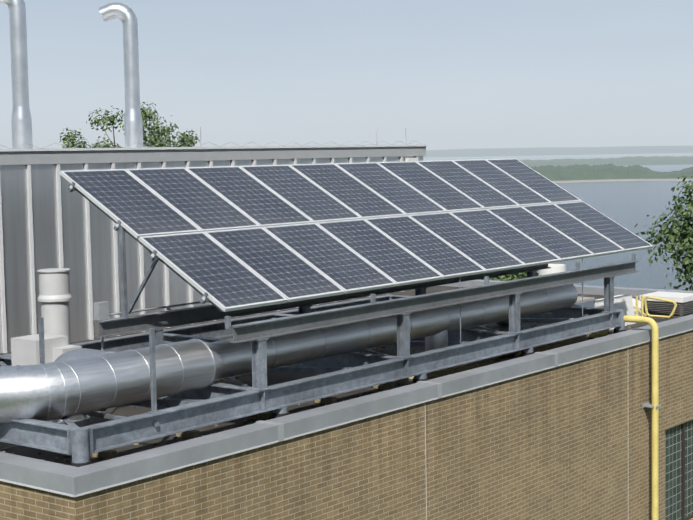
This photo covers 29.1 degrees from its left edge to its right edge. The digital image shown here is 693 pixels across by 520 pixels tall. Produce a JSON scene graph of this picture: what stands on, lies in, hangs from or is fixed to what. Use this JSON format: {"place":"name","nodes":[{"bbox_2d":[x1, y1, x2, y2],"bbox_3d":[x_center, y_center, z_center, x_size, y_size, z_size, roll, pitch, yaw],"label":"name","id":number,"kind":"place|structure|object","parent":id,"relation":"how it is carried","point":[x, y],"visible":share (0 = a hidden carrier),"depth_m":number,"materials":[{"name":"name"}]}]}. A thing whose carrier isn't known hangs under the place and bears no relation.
{"place":"outdoors","nodes":[
{"label":"outdoors","id":0,"kind":"place"},
{"bbox_2d":[0,0,692,149],"label":"sky","id":1,"kind":"structure","parent":0,"point":[454,74],"materials":[{"name":"blue"}]},
{"bbox_2d":[423,153,692,290],"bbox_3d":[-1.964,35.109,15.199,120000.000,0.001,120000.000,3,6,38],"label":"lake","id":2,"kind":"structure","parent":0,"point":[629,205],"depth_m":814.20,"materials":[{"name":"blue liquid"}]},
{"bbox_2d":[423,145,692,157],"bbox_3d":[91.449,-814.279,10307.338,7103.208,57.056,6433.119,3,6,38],"label":"hills","id":3,"kind":"structure","parent":0,"point":[483,152],"depth_m":9072.43,"materials":[{"name":"grey"}]},
{"bbox_2d":[519,156,692,167],"bbox_3d":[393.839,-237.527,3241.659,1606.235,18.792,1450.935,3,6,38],"label":"shore","id":4,"kind":"structure","parent":0,"point":[653,160],"depth_m":2898.82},
{"bbox_2d":[531,163,692,182],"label":"wooded shoreline","id":5,"kind":"structure","parent":0,"point":[583,173],"depth_m":1505.87,"materials":[{"name":"green plant"}]},
{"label":"land","id":6,"kind":"structure","parent":0,"visible":0},
{"bbox_2d":[59,101,194,147],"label":"tree","id":7,"kind":"object","parent":6,"relation":"on","point":[146,115],"visible":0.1,"depth_m":80.83,"materials":[{"name":"green plant"}]},
{"bbox_2d":[176,128,199,146],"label":"tree","id":8,"kind":"object","parent":6,"relation":"on","point":[190,139],"depth_m":87.78,"materials":[{"name":"green plant"}]},
{"bbox_2d":[0,286,692,519],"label":"brick building","id":9,"kind":"structure","parent":6,"relation":"on","point":[571,441],"depth_m":17.84,"materials":[{"name":"brown brick"}]},
{"bbox_2d":[11,268,81,365],"bbox_3d":[-4.147,0.958,18.279,0.898,1.506,2.187,-2,5,-15],"label":"roof vent","id":10,"kind":"object","parent":9,"relation":"on","point":[54,297],"visible":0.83,"depth_m":18.91,"materials":[{"name":"grey paint"}]},
{"bbox_2d":[0,145,427,353],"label":"penthouse","id":11,"kind":"object","parent":9,"relation":"on","point":[48,220],"visible":0.4,"depth_m":22.60,"materials":[{"name":"white paint"}]},
{"bbox_2d":[0,0,32,148],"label":"stack","id":12,"kind":"object","parent":11,"relation":"on","point":[21,122],"visible":0.94,"depth_m":25.24,"materials":[{"name":"metal"}]},
{"bbox_2d":[99,3,142,147],"bbox_3d":[-4.649,-3.776,27.583,0.820,3.042,0.379,-1,5,4],"label":"stack","id":13,"kind":"object","parent":11,"relation":"on","point":[133,124],"visible":0.98,"depth_m":27.44,"materials":[{"name":"metal"}]},
{"bbox_2d":[1,127,422,160],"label":"penthouse roof gear","id":14,"kind":"object","parent":11,"relation":"on","point":[410,159],"visible":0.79,"depth_m":25.18,"materials":[{"name":"grey metal"}]},
{"bbox_2d":[0,284,577,426],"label":"duct","id":15,"kind":"object","parent":9,"relation":"on","point":[73,385],"visible":0.77,"depth_m":15.28,"materials":[{"name":"metal"}]},
{"bbox_2d":[0,259,638,466],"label":"steel frame","id":16,"kind":"object","parent":9,"relation":"on","point":[213,403],"visible":0.71,"depth_m":17.04,"materials":[{"name":"grey metal"}]},
{"bbox_2d":[68,166,639,328],"bbox_3d":[0.917,-0.487,19.677,2.737,1.631,10.732,3,6,38],"label":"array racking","id":17,"kind":"object","parent":16,"relation":"on","point":[126,310],"visible":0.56,"depth_m":15.75,"materials":[{"name":"metal"}]},
{"bbox_2d":[69,185,200,319],"bbox_3d":[0.342,-0.471,19.631,1.582,1.589,10.492,3,6,38],"label":"array wiring","id":18,"kind":"object","parent":17,"relation":"attached to","point":[101,310],"visible":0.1,"depth_m":15.67,"materials":[{"name":"grey metal"}]},
{"bbox_2d":[59,158,652,311],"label":"solar panels","id":19,"kind":"object","parent":17,"relation":"on","point":[248,261],"visible":1,"depth_m":18.34,"materials":[{"name":"glass"}]},
{"bbox_2d":[0,297,668,463],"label":"roof grit","id":20,"kind":"object","parent":9,"relation":"on","point":[175,437],"visible":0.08,"depth_m":17.24,"materials":[{"name":"grey gravel"}]},
{"bbox_2d":[0,294,670,450],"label":"roof seams","id":21,"kind":"object","parent":9,"relation":"on","point":[15,445],"visible":0.17,"depth_m":16.77,"materials":[{"name":"grey"}]},
{"bbox_2d":[92,297,594,459],"bbox_3d":[-0.465,0.761,21.782,7.120,1.210,15.760,3,6,38],"label":"support feet","id":22,"kind":"object","parent":9,"relation":"on","point":[112,454],"visible":0.27,"depth_m":15.62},
{"bbox_2d":[0,280,692,496],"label":"coping","id":23,"kind":"object","parent":9,"relation":"on","point":[59,478],"visible":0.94,"depth_m":15.23,"materials":[{"name":"metal"}]},
{"bbox_2d":[425,408,426,519],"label":"wall control joints","id":24,"kind":"object","parent":9,"relation":"attached to","point":[425,462],"depth_m":17.08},
{"bbox_2d":[408,334,586,378],"bbox_3d":[2.371,1.325,20.108,0.260,0.260,4.800,3,6,38],"label":"insulated roof pipe","id":25,"kind":"object","parent":9,"relation":"on","point":[487,359],"visible":0.17,"depth_m":19.78,"materials":[{"name":"grey metal"}]},
{"bbox_2d":[573,295,644,315],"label":"white roof unit","id":26,"kind":"structure","parent":9,"relation":"on","point":[589,304],"depth_m":24.84,"materials":[{"name":"paint"}]},
{"bbox_2d":[594,294,635,329],"bbox_3d":[4.643,0.909,23.085,0.109,0.528,1.349,3,6,38],"label":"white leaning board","id":27,"kind":"object","parent":9,"relation":"on","point":[625,302],"visible":0.5,"depth_m":23.34,"materials":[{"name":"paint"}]},
{"bbox_2d":[588,315,660,519],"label":"yellow gas pipe","id":28,"kind":"object","parent":9,"relation":"attached to","point":[654,405],"visible":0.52,"depth_m":21.89,"materials":[{"name":"metal"}]},
{"bbox_2d":[633,295,676,317],"bbox_3d":[5.610,0.854,24.343,0.883,0.399,0.048,3,6,38],"label":"yellow guard rail","id":29,"kind":"object","parent":9,"relation":"on","point":[643,303],"visible":0.92,"depth_m":24.41,"materials":[{"name":"metal"}]},
{"bbox_2d":[640,291,692,317],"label":"louvred box","id":30,"kind":"object","parent":9,"relation":"on","point":[684,303],"visible":0.85,"depth_m":24.50,"materials":[{"name":"grey metal"}]},
{"bbox_2d":[665,419,692,519],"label":"glass block window","id":31,"kind":"structure","parent":9,"relation":"on","point":[678,472],"depth_m":23.31,"materials":[{"name":"green glass"}]},
{"bbox_2d":[477,273,520,280],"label":"tree","id":32,"kind":"object","parent":6,"relation":"on","point":[503,278],"visible":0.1,"depth_m":158.09,"materials":[{"name":"green plant"}]},
{"bbox_2d":[509,270,538,279],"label":"tree","id":33,"kind":"object","parent":6,"relation":"on","point":[523,275],"visible":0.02,"depth_m":170.80,"materials":[{"name":"green plant"}]},
{"bbox_2d":[537,264,565,275],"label":"white tank","id":34,"kind":"object","parent":6,"relation":"on","point":[556,268],"visible":0.19,"depth_m":186.84,"materials":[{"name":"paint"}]},
{"bbox_2d":[635,175,692,290],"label":"tree","id":35,"kind":"object","parent":6,"relation":"on","point":[675,232],"visible":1,"depth_m":66.91,"materials":[{"name":"green plant"}]}
]}

